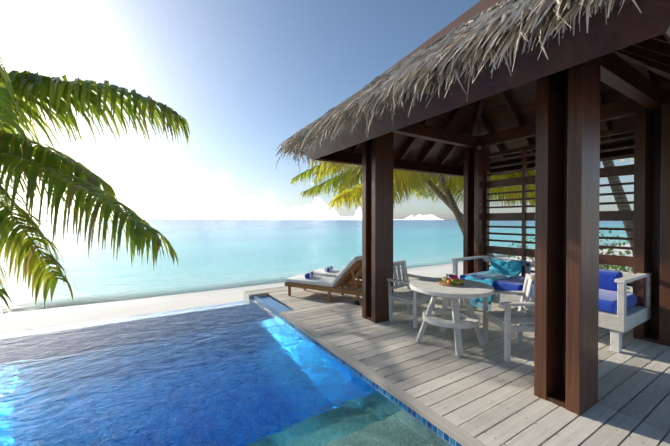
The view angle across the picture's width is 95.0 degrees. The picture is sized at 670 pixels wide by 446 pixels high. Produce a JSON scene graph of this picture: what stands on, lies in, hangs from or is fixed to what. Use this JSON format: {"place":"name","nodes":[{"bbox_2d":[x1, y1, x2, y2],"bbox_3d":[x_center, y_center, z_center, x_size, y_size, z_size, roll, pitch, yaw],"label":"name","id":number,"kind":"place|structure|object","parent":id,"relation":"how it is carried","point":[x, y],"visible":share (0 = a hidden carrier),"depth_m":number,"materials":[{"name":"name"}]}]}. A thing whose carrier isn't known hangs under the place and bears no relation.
{"place":"outdoors","nodes":[
{"label":"outdoors","id":0,"kind":"place"},
{"bbox_2d":[143,169,443,219],"bbox_3d":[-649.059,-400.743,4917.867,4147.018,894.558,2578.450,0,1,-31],"label":"cloud","id":1,"kind":"structure","parent":0,"point":[221,203],"depth_m":4877.02,"materials":[{"name":"white"}]},
{"bbox_2d":[0,220,628,312],"bbox_3d":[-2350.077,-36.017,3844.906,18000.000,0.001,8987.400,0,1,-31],"label":"sea water","id":2,"kind":"structure","parent":0,"point":[216,254],"depth_m":26.54,"materials":[{"name":"teal liquid"}]},
{"bbox_2d":[0,243,632,333],"bbox_3d":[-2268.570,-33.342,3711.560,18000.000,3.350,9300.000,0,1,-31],"label":"beach sand","id":3,"kind":"structure","parent":0,"point":[15,320],"depth_m":10.13,"materials":[{"name":"beige sand"}]},
{"bbox_2d":[0,57,189,314],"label":"palm fronds","id":4,"kind":"object","parent":3,"relation":"on","point":[55,169],"visible":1,"depth_m":3.93,"materials":[{"name":"green plant"}]},
{"bbox_2d":[253,295,461,445],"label":"tiles","id":5,"kind":"object","parent":3,"relation":"on","point":[275,307],"visible":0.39,"depth_m":3.52,"materials":[{"name":"blue tile"}]},
{"bbox_2d":[0,299,450,445],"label":"pool water","id":6,"kind":"structure","parent":5,"relation":"in","point":[252,372],"depth_m":3.23,"materials":[{"name":"blue liquid"}]},
{"bbox_2d":[290,159,513,264],"bbox_3d":[2.160,-0.715,11.194,7.362,6.333,7.461,0,1,-31],"label":"palm","id":7,"kind":"object","parent":3,"relation":"on","point":[333,182],"visible":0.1,"depth_m":11.26,"materials":[{"name":"green plant"}]},
{"bbox_2d":[313,161,535,233],"bbox_3d":[2.927,-0.383,9.804,7.120,5.686,6.862,0,1,-8],"label":"palm","id":8,"kind":"object","parent":3,"relation":"on","point":[349,195],"visible":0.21,"depth_m":9.30,"materials":[{"name":"green plant"}]},
{"bbox_2d":[244,272,669,445],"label":"deck boards","id":9,"kind":"object","parent":3,"relation":"on","point":[477,394],"visible":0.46,"depth_m":3.26,"materials":[{"name":"grey wood"}]},
{"bbox_2d":[285,260,361,304],"bbox_3d":[-0.103,1.194,6.747,2.000,0.884,0.735,0,1,29],"label":"sun lounger","id":10,"kind":"object","parent":9,"relation":"on","point":[352,271],"visible":0.6,"depth_m":6.46,"materials":[{"name":"brown wood"}]},
{"bbox_2d":[286,255,361,286],"bbox_3d":[-0.203,1.006,6.800,1.762,0.656,0.640,0,1,29],"label":"lounge chair cushion","id":11,"kind":"object","parent":10,"relation":"on","point":[321,281],"visible":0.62,"depth_m":6.60,"materials":[{"name":"white fabric"}]},
{"bbox_2d":[305,271,314,278],"bbox_3d":[-0.577,1.186,7.028,0.118,0.120,0.400,0,1,15],"label":"rolled towel","id":12,"kind":"object","parent":11,"relation":"on","point":[309,274],"visible":1,"depth_m":6.89,"materials":[{"name":"blue fabric"}]},
{"bbox_2d":[347,268,361,288],"bbox_3d":[0.319,1.185,7.591,2.000,0.884,0.735,0,1,29],"label":"sun lounger","id":13,"kind":"object","parent":9,"relation":"on","point":[358,274],"visible":0.12,"depth_m":7.19,"materials":[{"name":"brown wood"}]},
{"bbox_2d":[308,269,360,278],"bbox_3d":[0.218,0.997,7.643,1.762,0.656,0.640,0,1,29],"label":"lounge chair cushion","id":14,"kind":"object","parent":13,"relation":"on","point":[322,272],"visible":0.15,"depth_m":7.67,"materials":[{"name":"white fabric"}]},
{"bbox_2d":[325,266,332,271],"bbox_3d":[-0.155,1.177,7.871,0.118,0.120,0.400,0,1,15],"label":"rolled towel","id":15,"kind":"object","parent":14,"relation":"on","point":[329,268],"visible":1,"depth_m":7.71,"materials":[{"name":"fabric"}]},
{"bbox_2d":[387,260,434,327],"bbox_3d":[1.250,1.135,5.076,0.645,0.938,0.689,-1,1,-43],"label":"arm chair","id":16,"kind":"object","parent":9,"relation":"on","point":[418,298],"visible":0.62,"depth_m":5.03,"materials":[{"name":"white wood"}]},
{"bbox_2d":[410,278,493,356],"bbox_3d":[1.551,1.226,4.137,1.060,0.787,1.060,0,1,-31],"label":"round table","id":17,"kind":"object","parent":9,"relation":"on","point":[468,290],"visible":0.98,"depth_m":3.95,"materials":[{"name":"white wood"}]},
{"bbox_2d":[437,274,463,286],"bbox_3d":[1.566,0.761,4.165,0.340,0.141,0.340,0,1,-31],"label":"fruit platter","id":18,"kind":"object","parent":17,"relation":"on","point":[452,280],"visible":1,"depth_m":4.10,"materials":[{"name":"multicoloured food"}]},
{"bbox_2d":[483,273,534,361],"bbox_3d":[2.277,1.147,3.858,0.689,0.938,0.645,0,1,1],"label":"arm chair","id":19,"kind":"object","parent":9,"relation":"on","point":[506,318],"visible":0.52,"depth_m":3.86,"materials":[{"name":"white wood"}]},
{"bbox_2d":[351,35,669,414],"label":"gazebo frame","id":20,"kind":"object","parent":9,"relation":"on","point":[573,111],"visible":0.56,"depth_m":3.39,"materials":[{"name":"brown wood"}]},
{"bbox_2d":[275,0,641,183],"bbox_3d":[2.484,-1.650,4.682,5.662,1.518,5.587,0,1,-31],"label":"thatched roof","id":21,"kind":"structure","parent":20,"relation":"on","point":[509,23],"depth_m":2.52,"materials":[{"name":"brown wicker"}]},
{"bbox_2d":[300,0,669,176],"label":"gazebo roof boards","id":22,"kind":"object","parent":20,"relation":"on","point":[629,24],"visible":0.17,"depth_m":3.12,"materials":[{"name":"brown wood"}]},
{"bbox_2d":[484,125,634,292],"bbox_3d":[3.752,-0.184,5.410,0.070,2.472,2.360,0,1,-31],"label":"louvre screen","id":23,"kind":"object","parent":20,"relation":"attached to","point":[524,216],"visible":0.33,"depth_m":5.69,"materials":[{"name":"brown wood"}]},
{"bbox_2d":[452,255,651,352],"bbox_3d":[3.311,1.143,5.053,1.040,0.920,2.480,0,1,-31],"label":"outdoor sofa","id":24,"kind":"object","parent":9,"relation":"on","point":[623,318],"visible":0.42,"depth_m":3.94,"materials":[{"name":"white wood"}]},
{"bbox_2d":[465,257,525,310],"bbox_3d":[2.915,1.076,5.622,1.061,0.802,0.634,0,1,-31],"label":"throw blanket","id":25,"kind":"object","parent":24,"relation":"on","point":[511,268],"visible":0.56,"depth_m":5.64,"materials":[{"name":"teal fabric"}]},
{"bbox_2d":[460,269,636,312],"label":"sofa cushions","id":26,"kind":"object","parent":24,"relation":"on","point":[607,293],"visible":0.38,"depth_m":4.48,"materials":[{"name":"blue fabric"}]},
{"bbox_2d":[441,157,633,253],"bbox_3d":[6.812,-0.500,7.604,4.867,5.960,7.010,0,1,-31],"label":"palm","id":27,"kind":"object","parent":3,"relation":"on","point":[620,198],"depth_m":6.82,"materials":[{"name":"brown plant"}]},
{"bbox_2d":[503,230,632,291],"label":"beach shrubs","id":28,"kind":"object","parent":3,"relation":"on","point":[615,267],"visible":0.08,"depth_m":16.07,"materials":[{"name":"green plant"}]},
{"bbox_2d":[0,0,633,219],"label":"sky","id":29,"kind":"structure","parent":0,"point":[245,76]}
]}

